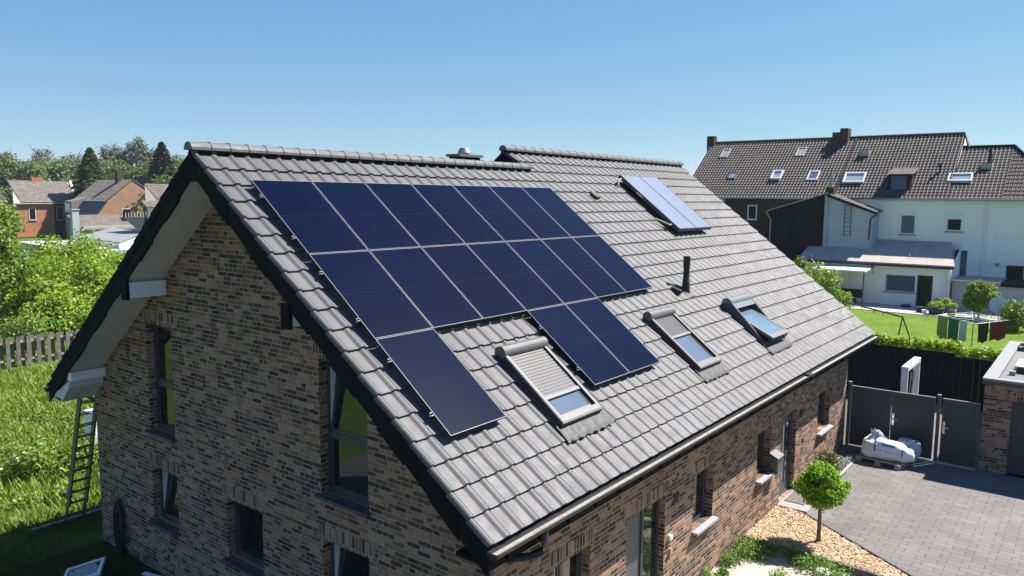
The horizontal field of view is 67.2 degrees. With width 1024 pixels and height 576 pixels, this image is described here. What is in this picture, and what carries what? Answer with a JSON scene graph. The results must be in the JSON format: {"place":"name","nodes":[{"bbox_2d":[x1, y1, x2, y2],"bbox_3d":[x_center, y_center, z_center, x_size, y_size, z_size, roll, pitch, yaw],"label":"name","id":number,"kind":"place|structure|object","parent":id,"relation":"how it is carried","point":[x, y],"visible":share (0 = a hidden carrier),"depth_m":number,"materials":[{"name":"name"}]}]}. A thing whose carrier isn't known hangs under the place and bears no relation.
{"place":"outdoors","nodes":[
{"label":"outdoors","id":0,"kind":"place"},
{"bbox_2d":[10,236,69,262],"bbox_3d":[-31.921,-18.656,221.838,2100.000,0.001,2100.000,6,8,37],"label":"ground","id":1,"kind":"structure","parent":0,"point":[31,239],"depth_m":130.83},
{"bbox_2d":[0,157,27,190],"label":"woodland tree","id":2,"kind":"object","parent":1,"relation":"on","point":[8,167],"visible":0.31,"depth_m":160.50,"materials":[{"name":"green plant"}]},
{"bbox_2d":[3,159,52,186],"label":"woodland tree","id":3,"kind":"object","parent":1,"relation":"on","point":[35,170],"visible":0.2,"depth_m":162.83,"materials":[{"name":"green plant"}]},
{"bbox_2d":[1,174,73,237],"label":"orange brick house","id":4,"kind":"structure","parent":1,"relation":"on","point":[39,200],"depth_m":134.04,"materials":[{"name":"brick"}]},
{"bbox_2d":[29,159,72,180],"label":"woodland tree","id":5,"kind":"object","parent":1,"relation":"on","point":[46,171],"visible":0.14,"depth_m":168.57,"materials":[{"name":"green plant"}]},
{"bbox_2d":[48,158,86,180],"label":"woodland tree","id":6,"kind":"object","parent":1,"relation":"on","point":[70,166],"visible":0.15,"depth_m":170.60,"materials":[{"name":"green plant"}]},
{"bbox_2d":[55,147,108,237],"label":"green conifer","id":7,"kind":"object","parent":1,"relation":"on","point":[87,166],"visible":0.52,"depth_m":136.40,"materials":[{"name":"green plant"}]},
{"bbox_2d":[67,214,136,238],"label":"tiled shed","id":8,"kind":"structure","parent":1,"relation":"on","point":[91,223],"depth_m":112.31,"materials":[{"name":"concrete"}]},
{"bbox_2d":[62,171,145,237],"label":"tan brick house","id":9,"kind":"structure","parent":1,"relation":"on","point":[118,194],"depth_m":128.16,"materials":[{"name":"brick"}]},
{"bbox_2d":[76,228,139,248],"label":"flat roofed shed","id":10,"kind":"structure","parent":1,"relation":"on","point":[116,236],"depth_m":84.16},
{"bbox_2d":[94,159,132,179],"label":"woodland tree","id":11,"kind":"object","parent":1,"relation":"on","point":[109,169],"visible":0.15,"depth_m":173.98,"materials":[{"name":"green plant"}]},
{"bbox_2d":[118,135,155,168],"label":"bare tree","id":12,"kind":"object","parent":1,"relation":"on","point":[134,151],"visible":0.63,"depth_m":201.15,"materials":[{"name":"grey plant"}]},
{"bbox_2d":[142,183,168,218],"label":"house","id":13,"kind":"structure","parent":1,"relation":"on","point":[154,193],"depth_m":93.14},
{"bbox_2d":[142,141,176,185],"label":"dark spruce","id":14,"kind":"object","parent":1,"relation":"on","point":[162,161],"visible":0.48,"depth_m":143.26,"materials":[{"name":"green plant"}]},
{"bbox_2d":[44,141,880,575],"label":"brick house","id":15,"kind":"structure","parent":1,"relation":"on","point":[260,405],"depth_m":13.29,"materials":[{"name":"brown brick"}]},
{"bbox_2d":[113,492,125,554],"bbox_3d":[-8.155,4.908,15.987,0.460,1.356,0.146,6,8,37],"label":"coiled cable","id":16,"kind":"object","parent":15,"relation":"hanging from","point":[117,512],"visible":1,"depth_m":15.97,"materials":[{"name":"black rubber"}]},
{"bbox_2d":[144,324,176,442],"bbox_3d":[-6.615,1.760,14.605,1.040,2.150,0.320,6,8,37],"label":"window","id":17,"kind":"structure","parent":15,"relation":"in","point":[162,335],"depth_m":14.80,"materials":[{"name":"glass"}]},
{"bbox_2d":[148,469,180,536],"bbox_3d":[-6.594,4.068,14.928,1.040,1.150,0.450,6,8,37],"label":"window","id":18,"kind":"structure","parent":15,"relation":"in","point":[169,490],"depth_m":15.14,"materials":[{"name":"glass"}]},
{"bbox_2d":[222,502,263,575],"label":"window","id":19,"kind":"structure","parent":15,"relation":"in","point":[248,521],"depth_m":13.44,"materials":[{"name":"glass"}]},
{"bbox_2d":[250,180,367,254],"bbox_3d":[-3.149,-1.121,11.981,1.742,0.036,1.134,47,31,24],"label":"solar panel","id":20,"kind":"object","parent":15,"relation":"attached to","point":[310,218],"visible":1,"depth_m":11.93,"materials":[{"name":"blue glass"}]},
{"bbox_2d":[314,361,370,516],"bbox_3d":[-2.418,2.163,11.467,1.190,2.150,0.450,6,8,37],"label":"window","id":21,"kind":"structure","parent":15,"relation":"in","point":[347,419],"depth_m":11.63,"materials":[{"name":"glass"}]},
{"bbox_2d":[331,543,368,575],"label":"window","id":22,"kind":"structure","parent":15,"relation":"in","point":[344,562],"depth_m":11.99,"materials":[{"name":"glass"}]},
{"bbox_2d":[312,181,419,250],"bbox_3d":[-2.443,-1.221,12.889,1.742,0.036,1.134,47,31,24],"label":"solar panel","id":23,"kind":"object","parent":15,"relation":"attached to","point":[367,217],"visible":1,"depth_m":12.85,"materials":[{"name":"blue glass"}]},
{"bbox_2d":[309,251,432,339],"bbox_3d":[-2.061,0.063,11.266,1.742,0.036,1.134,47,31,24],"label":"solar panel","id":24,"kind":"object","parent":15,"relation":"attached to","point":[373,296],"visible":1,"depth_m":11.21,"materials":[{"name":"blue glass"}]},
{"bbox_2d":[365,183,464,246],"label":"solar panel","id":25,"kind":"object","parent":15,"relation":"attached to","point":[418,218],"visible":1,"depth_m":13.76,"materials":[{"name":"blue glass"}]},
{"bbox_2d":[369,247,482,328],"bbox_3d":[-1.355,-0.037,12.173,1.742,0.036,1.134,47,31,24],"label":"solar panel","id":26,"kind":"object","parent":15,"relation":"attached to","point":[430,290],"visible":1,"depth_m":12.13,"materials":[{"name":"blue glass"}]},
{"bbox_2d":[375,329,505,436],"bbox_3d":[-0.972,1.247,10.550,1.742,0.036,1.134,47,31,24],"label":"solar panel","id":27,"kind":"object","parent":15,"relation":"attached to","point":[455,398],"visible":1,"depth_m":10.49,"materials":[{"name":"blue glass"}]},
{"bbox_2d":[411,184,504,243],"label":"solar panel","id":28,"kind":"object","parent":15,"relation":"attached to","point":[459,214],"visible":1,"depth_m":14.67,"materials":[{"name":"blue glass"}]},
{"bbox_2d":[421,244,525,319],"bbox_3d":[-0.649,-0.138,13.080,1.742,0.036,1.134,47,31,24],"label":"solar panel","id":29,"kind":"object","parent":15,"relation":"attached to","point":[477,283],"visible":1,"depth_m":13.04,"materials":[{"name":"blue glass"}]},
{"bbox_2d":[452,185,539,241],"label":"solar panel","id":30,"kind":"object","parent":15,"relation":"attached to","point":[502,219],"visible":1,"depth_m":15.58,"materials":[{"name":"blue glass"}]},
{"bbox_2d":[466,242,563,311],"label":"solar panel","id":31,"kind":"object","parent":15,"relation":"attached to","point":[518,278],"visible":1,"depth_m":13.95,"materials":[{"name":"blue glass"}]},
{"bbox_2d":[489,186,570,239],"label":"solar panel","id":32,"kind":"object","parent":15,"relation":"attached to","point":[530,212],"visible":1,"depth_m":16.48,"materials":[{"name":"blue glass"}]},
{"bbox_2d":[506,240,596,303],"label":"solar panel","id":33,"kind":"object","parent":15,"relation":"attached to","point":[558,277],"visible":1,"depth_m":14.86,"materials":[{"name":"blue glass"}]},
{"bbox_2d":[495,336,613,443],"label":"roof window","id":34,"kind":"structure","parent":15,"relation":"in","point":[553,389],"depth_m":11.81,"materials":[{"name":"metal"}]},
{"bbox_2d":[521,187,598,237],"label":"solar panel","id":35,"kind":"object","parent":15,"relation":"attached to","point":[570,221],"visible":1,"depth_m":17.39,"materials":[{"name":"blue glass"}]},
{"bbox_2d":[553,551,580,575],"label":"window","id":36,"kind":"structure","parent":15,"relation":"in","point":[572,566],"depth_m":11.72,"materials":[{"name":"glass"}]},
{"bbox_2d":[527,304,628,385],"bbox_3d":[1.145,0.945,13.272,1.742,0.036,1.134,47,31,24],"label":"solar panel","id":37,"kind":"object","parent":15,"relation":"attached to","point":[576,341],"visible":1,"depth_m":13.22,"materials":[{"name":"blue glass"}]},
{"bbox_2d":[541,238,625,297],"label":"solar panel","id":38,"kind":"object","parent":15,"relation":"attached to","point":[585,267],"visible":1,"depth_m":15.77,"materials":[{"name":"blue glass"}]},
{"bbox_2d":[565,298,659,373],"bbox_3d":[1.851,0.845,14.179,1.742,0.036,1.134,47,31,24],"label":"solar panel","id":39,"kind":"object","parent":15,"relation":"attached to","point":[629,351],"visible":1,"depth_m":14.14,"materials":[{"name":"blue glass"}]},
{"bbox_2d":[572,236,652,292],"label":"solar panel","id":40,"kind":"object","parent":15,"relation":"attached to","point":[614,265],"visible":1,"depth_m":16.68,"materials":[{"name":"blue glass"}]},
{"bbox_2d":[625,499,659,575],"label":"side door","id":41,"kind":"structure","parent":15,"relation":"in","point":[642,536],"depth_m":13.49,"materials":[{"name":"glass"}]},
{"bbox_2d":[617,174,696,231],"bbox_3d":[3.917,-2.324,21.355,2.360,0.230,1.388,47,31,24],"label":"thermal collector","id":42,"kind":"object","parent":15,"relation":"attached to","point":[661,206],"visible":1,"depth_m":21.30,"materials":[{"name":"glass"}]},
{"bbox_2d":[640,176,711,230],"bbox_3d":[4.675,-2.433,22.327,2.360,0.226,1.065,47,31,24],"label":"thermal collector","id":43,"kind":"object","parent":15,"relation":"attached to","point":[680,205],"visible":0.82,"depth_m":22.25,"materials":[{"name":"glass"}]},
{"bbox_2d":[643,306,729,381],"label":"roof window","id":44,"kind":"structure","parent":15,"relation":"in","point":[664,321],"depth_m":15.54,"materials":[{"name":"metal"}]},
{"bbox_2d":[691,468,718,535],"bbox_3d":[3.727,4.129,15.171,0.350,1.155,1.000,6,8,37],"label":"window","id":45,"kind":"structure","parent":15,"relation":"in","point":[699,490],"depth_m":15.38,"materials":[{"name":"glass"}]},
{"bbox_2d":[720,293,792,353],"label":"roof window","id":46,"kind":"structure","parent":15,"relation":"in","point":[744,310],"depth_m":18.33,"materials":[{"name":"metal"}]},
{"bbox_2d":[756,430,773,484],"bbox_3d":[5.785,3.836,17.817,0.350,1.155,0.910,6,8,37],"label":"window","id":47,"kind":"structure","parent":15,"relation":"in","point":[760,453],"depth_m":18.07,"materials":[{"name":"glass"}]},
{"bbox_2d":[769,449,783,474],"bbox_3d":[6.264,4.117,18.226,0.214,0.498,0.410,6,8,37],"label":"letterbox","id":48,"kind":"object","parent":15,"relation":"attached to","point":[776,462],"visible":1,"depth_m":18.11,"materials":[{"name":"metal"}]},
{"bbox_2d":[779,412,792,496],"bbox_3d":[6.810,4.158,19.287,0.138,2.120,1.100,6,8,37],"label":"front door","id":49,"kind":"structure","parent":15,"relation":"in","point":[787,421],"depth_m":19.45,"materials":[{"name":"metal"}]},
{"bbox_2d":[816,391,833,436],"bbox_3d":[8.675,3.424,21.532,0.350,1.155,1.180,6,8,37],"label":"window","id":50,"kind":"structure","parent":15,"relation":"in","point":[821,396],"depth_m":21.83,"materials":[{"name":"metal"}]},
{"bbox_2d":[743,535,880,575],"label":"bed board","id":51,"kind":"object","parent":1,"relation":"on","point":[859,572],"visible":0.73,"depth_m":15.83,"materials":[{"name":"brown wood"}]},
{"bbox_2d":[0,292,102,573],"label":"meadow","id":52,"kind":"structure","parent":0,"point":[48,540],"depth_m":16.92,"materials":[{"name":"green plant"}]},
{"bbox_2d":[0,197,39,290],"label":"fruit tree","id":53,"kind":"object","parent":52,"relation":"on","point":[9,257],"visible":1,"depth_m":41.81,"materials":[{"name":"green plant"}]},
{"bbox_2d":[0,307,56,351],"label":"orchard bush","id":54,"kind":"object","parent":52,"relation":"on","point":[33,328],"visible":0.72,"depth_m":36.28,"materials":[{"name":"green plant"}]},
{"bbox_2d":[0,434,57,482],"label":"flowering bush","id":55,"kind":"object","parent":52,"relation":"on","point":[36,458],"visible":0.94,"depth_m":20.02,"materials":[{"name":"green plant"}]},
{"bbox_2d":[0,329,79,368],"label":"wooden fence","id":56,"kind":"object","parent":52,"relation":"on","point":[30,340],"visible":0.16,"depth_m":33.59,"materials":[{"name":"brown wood"}]},
{"bbox_2d":[0,250,82,317],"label":"fruit tree","id":57,"kind":"object","parent":52,"relation":"on","point":[35,266],"visible":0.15,"depth_m":45.19,"materials":[{"name":"green plant"}]},
{"bbox_2d":[0,271,100,325],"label":"fruit tree","id":58,"kind":"object","parent":52,"relation":"on","point":[34,287],"visible":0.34,"depth_m":41.13,"materials":[{"name":"green plant"}]},
{"bbox_2d":[0,358,101,535],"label":"tall grass","id":59,"kind":"structure","parent":52,"relation":"on","point":[12,387],"depth_m":23.30,"materials":[{"name":"green plant"}]},
{"bbox_2d":[17,285,91,339],"bbox_3d":[-23.674,1.347,40.019,3.746,3.172,3.929,-3,8,-30],"label":"fruit tree","id":60,"kind":"object","parent":52,"relation":"on","point":[62,314],"visible":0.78,"depth_m":39.30,"materials":[{"name":"green plant"}]},
{"bbox_2d":[24,250,117,309],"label":"fruit tree","id":61,"kind":"object","parent":52,"relation":"on","point":[100,274],"visible":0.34,"depth_m":42.85,"materials":[{"name":"green plant"}]},
{"bbox_2d":[46,432,98,478],"bbox_3d":[-11.601,4.471,20.644,1.632,1.031,1.785,6,8,37],"label":"flowering bush","id":62,"kind":"object","parent":52,"relation":"on","point":[66,458],"visible":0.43,"depth_m":20.42,"materials":[{"name":"green plant"}]},
{"bbox_2d":[25,227,121,268],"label":"fruit tree","id":63,"kind":"object","parent":52,"relation":"on","point":[74,248],"visible":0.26,"depth_m":48.84,"materials":[{"name":"green plant"}]},
{"bbox_2d":[65,396,96,520],"bbox_3d":[-9.399,3.731,17.130,1.741,3.323,0.592,4,7,27],"label":"aluminium ladder","id":64,"kind":"object","parent":52,"relation":"on","point":[74,459],"visible":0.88,"depth_m":17.22,"materials":[{"name":"metal"}]},
{"bbox_2d":[0,540,163,575],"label":"side garden","id":65,"kind":"object","parent":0,"point":[101,543],"depth_m":15.62,"materials":[{"name":"green plant"}]},
{"bbox_2d":[0,510,164,575],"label":"lawn grass","id":66,"kind":"structure","parent":65,"relation":"on","point":[89,523],"depth_m":15.90,"materials":[{"name":"green plant"}]},
{"bbox_2d":[64,557,105,575],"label":"window sash","id":67,"kind":"object","parent":65,"relation":"on","point":[93,568],"depth_m":15.07,"materials":[{"name":"white plastic"}]},
{"bbox_2d":[0,0,1023,174],"label":"sky","id":68,"kind":"structure","parent":0,"point":[652,79],"materials":[{"name":"blue"}]},
{"bbox_2d":[711,543,851,575],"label":"sand bed","id":69,"kind":"object","parent":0,"point":[757,568],"depth_m":15.91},
{"bbox_2d":[701,533,855,575],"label":"garden weeds","id":70,"kind":"object","parent":69,"relation":"on","point":[748,548],"visible":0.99,"depth_m":16.02,"materials":[{"name":"green plant"}]},
{"bbox_2d":[746,506,906,575],"bbox_3d":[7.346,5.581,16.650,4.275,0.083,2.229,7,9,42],"label":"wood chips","id":71,"kind":"object","parent":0,"point":[844,552],"visible":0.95,"depth_m":16.91,"materials":[{"name":"stone"}]},
{"bbox_2d":[791,459,852,542],"bbox_3d":[6.694,4.651,16.771,1.231,1.926,1.070,6,8,37],"label":"ball maple","id":72,"kind":"object","parent":71,"relation":"on","point":[820,487],"visible":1,"depth_m":16.46,"materials":[{"name":"green plant"}]},
{"bbox_2d":[843,391,847,444],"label":"back yard","id":73,"kind":"structure","parent":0,"point":[845,417],"depth_m":26.53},
{"bbox_2d":[846,344,994,411],"bbox_3d":[13.497,3.090,29.890,19.195,1.980,0.140,6,8,37],"label":"privacy screen","id":74,"kind":"object","parent":73,"relation":"on","point":[877,366],"visible":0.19,"depth_m":28.45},
{"bbox_2d":[807,404,1023,575],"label":"driveway","id":75,"kind":"structure","parent":0,"point":[920,518],"depth_m":18.25,"materials":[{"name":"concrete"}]},
{"bbox_2d":[845,381,852,444],"bbox_3d":[10.251,3.814,23.440,0.100,1.992,0.100,6,8,37],"label":"gate post","id":76,"kind":"object","parent":75,"relation":"on","point":[848,413],"visible":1,"depth_m":23.41,"materials":[{"name":"metal"}]},
{"bbox_2d":[849,385,891,445],"bbox_3d":[10.733,3.888,23.073,1.100,1.818,0.060,6,8,37],"label":"gate leaf","id":77,"kind":"object","parent":76,"relation":"attached to","point":[870,408],"visible":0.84,"depth_m":23.08,"materials":[{"name":"metal"}]},
{"bbox_2d":[855,452,909,470],"bbox_3d":[10.597,4.914,22.021,0.800,0.144,1.200,-6,9,-44],"label":"wooden pallet","id":78,"kind":"object","parent":75,"relation":"on","point":[861,456],"visible":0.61,"depth_m":21.74,"materials":[{"name":"brown wood"}]},
{"bbox_2d":[861,428,920,462],"bbox_3d":[10.794,4.480,21.924,1.489,0.869,0.870,6,8,37],"label":"bulk bag","id":79,"kind":"object","parent":78,"relation":"on","point":[879,444],"visible":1,"depth_m":21.71,"materials":[{"name":"fabric"}]},
{"bbox_2d":[900,357,920,393],"bbox_3d":[12.834,3.511,24.882,0.200,2.300,1.980,6,8,37],"label":"door frame","id":80,"kind":"object","parent":75,"relation":"on","point":[909,365],"visible":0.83,"depth_m":24.63,"materials":[{"name":"white plastic"}]},
{"bbox_2d":[848,444,974,470],"bbox_3d":[11.576,4.976,22.474,3.350,0.130,0.120,6,8,37],"label":"threshold","id":81,"kind":"object","parent":75,"relation":"on","point":[932,461],"visible":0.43,"depth_m":21.96,"materials":[{"name":"concrete"}]},
{"bbox_2d":[933,394,941,460],"bbox_3d":[12.146,4.010,21.988,0.100,1.972,0.100,6,8,37],"label":"gate post","id":82,"kind":"object","parent":81,"relation":"on","point":[937,427],"visible":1,"depth_m":21.96,"materials":[{"name":"metal"}]},
{"bbox_2d":[889,391,935,458],"bbox_3d":[11.605,3.979,22.358,1.120,1.818,0.134,6,8,37],"label":"gate leaf","id":83,"kind":"object","parent":82,"relation":"attached to","point":[912,416],"visible":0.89,"depth_m":22.31,"materials":[{"name":"metal"}]},
{"bbox_2d":[939,398,980,467],"bbox_3d":[12.558,4.068,21.627,0.910,1.828,0.134,6,8,37],"label":"gate leaf","id":84,"kind":"object","parent":82,"relation":"attached to","point":[959,432],"visible":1,"depth_m":21.64,"materials":[{"name":"metal"}]},
{"bbox_2d":[978,341,1023,476],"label":"garage","id":85,"kind":"structure","parent":75,"relation":"on","point":[1003,415],"depth_m":21.11,"materials":[{"name":"brick"}]},
{"bbox_2d":[1006,402,1023,475],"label":"garage door","id":86,"kind":"structure","parent":85,"relation":"in","point":[1015,462],"depth_m":20.97,"materials":[{"name":"grey metal"}]},
{"bbox_2d":[846,301,1017,319],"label":"terrace","id":87,"kind":"structure","parent":0,"point":[890,308],"depth_m":52.63,"materials":[{"name":"concrete"}]},
{"bbox_2d":[692,136,856,240],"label":"dark brick house","id":88,"kind":"structure","parent":87,"relation":"on","point":[751,182],"depth_m":65.94,"materials":[{"name":"brown brick"}]},
{"bbox_2d":[766,192,827,262],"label":"black clad annexe","id":89,"kind":"structure","parent":87,"relation":"on","point":[795,229],"depth_m":60.83,"materials":[{"name":"black"}]},
{"bbox_2d":[812,264,872,305],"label":"patio canopy","id":90,"kind":"object","parent":87,"relation":"on","point":[849,268],"visible":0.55,"depth_m":55.35,"materials":[{"name":"white plastic"}]},
{"bbox_2d":[822,173,882,247],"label":"grey annexe","id":91,"kind":"structure","parent":87,"relation":"on","point":[864,220],"depth_m":58.61,"materials":[{"name":"paint"}]},
{"bbox_2d":[796,239,961,306],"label":"garden extension","id":92,"kind":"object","parent":87,"relation":"on","point":[898,272],"visible":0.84,"depth_m":55.42,"materials":[{"name":"paint"}]},
{"bbox_2d":[883,274,915,294],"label":"window","id":93,"kind":"structure","parent":92,"relation":"in","point":[905,284],"depth_m":54.89,"materials":[{"name":"grey glass"}]},
{"bbox_2d":[916,275,932,306],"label":"door","id":94,"kind":"structure","parent":92,"relation":"in","point":[924,289],"depth_m":54.03,"materials":[{"name":"metal"}]},
{"bbox_2d":[832,128,969,298],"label":"white house","id":95,"kind":"structure","parent":87,"relation":"on","point":[901,182],"depth_m":59.18,"materials":[{"name":"paint"}]},
{"bbox_2d":[898,212,916,235],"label":"window","id":96,"kind":"structure","parent":95,"relation":"in","point":[907,219],"depth_m":57.75,"materials":[{"name":"grey glass"}]},
{"bbox_2d":[960,279,1001,317],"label":"garden tree","id":97,"kind":"object","parent":87,"relation":"on","point":[974,293],"visible":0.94,"depth_m":48.63,"materials":[{"name":"green plant"}]},
{"bbox_2d":[950,275,1023,312],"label":"panel wall","id":98,"kind":"structure","parent":87,"relation":"on","point":[960,282],"depth_m":52.28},
{"bbox_2d":[848,309,1023,395],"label":"lawn","id":99,"kind":"structure","parent":0,"point":[917,321],"depth_m":45.17,"materials":[{"name":"green plant"}]},
{"bbox_2d":[802,255,844,298],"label":"garden bush","id":100,"kind":"object","parent":99,"relation":"on","point":[826,283],"visible":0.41,"depth_m":53.46,"materials":[{"name":"green plant"}]},
{"bbox_2d":[873,332,1002,392],"bbox_3d":[12.977,2.702,30.843,14.654,2.523,1.032,6,8,37],"label":"ivy hedge","id":101,"kind":"object","parent":99,"relation":"on","point":[982,353],"visible":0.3,"depth_m":28.36,"materials":[{"name":"green plant"}]},
{"bbox_2d":[938,311,1008,345],"bbox_3d":[23.738,2.147,39.650,2.363,1.750,2.308,-2,7,-19],"label":"clothes airer","id":102,"kind":"object","parent":99,"relation":"on","point":[973,317],"visible":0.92,"depth_m":39.66,"materials":[{"name":"silver metal"}]},
{"bbox_2d":[989,321,1006,340],"bbox_3d":[24.405,2.155,38.674,1.147,1.011,0.051,-2,7,-19],"label":"hanging cloth","id":103,"kind":"object","parent":102,"relation":"hanging from","point":[997,331],"visible":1,"depth_m":38.67,"materials":[{"name":"red fabric"}]},
{"bbox_2d":[998,299,1023,331],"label":"garden bush","id":104,"kind":"object","parent":99,"relation":"on","point":[1011,313],"visible":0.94,"depth_m":44.30,"materials":[{"name":"green plant"}]},
{"bbox_2d":[944,144,1023,299],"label":"white end house","id":105,"kind":"structure","parent":0,"point":[985,218],"depth_m":55.18,"materials":[{"name":"paint"}]},
{"bbox_2d":[944,212,962,232],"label":"window","id":106,"kind":"structure","parent":105,"relation":"in","point":[954,221],"depth_m":55.87,"materials":[{"name":"white plastic"}]},
{"bbox_2d":[953,249,968,275],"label":"window","id":107,"kind":"structure","parent":105,"relation":"in","point":[964,252],"depth_m":55.75,"materials":[{"name":"grey glass"}]},
{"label":"gravel bed","id":108,"kind":"structure","parent":0,"visible":0},
{"bbox_2d":[835,448,859,472],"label":"slate chips","id":109,"kind":"object","parent":108,"relation":"on","point":[843,453],"visible":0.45,"depth_m":22.45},
{"bbox_2d":[814,445,844,471],"bbox_3d":[8.668,4.699,21.116,0.815,0.799,0.799,6,8,37],"label":"rose bush","id":110,"kind":"object","parent":109,"relation":"on","point":[831,459],"visible":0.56,"depth_m":21.04,"materials":[{"name":"green plant"}]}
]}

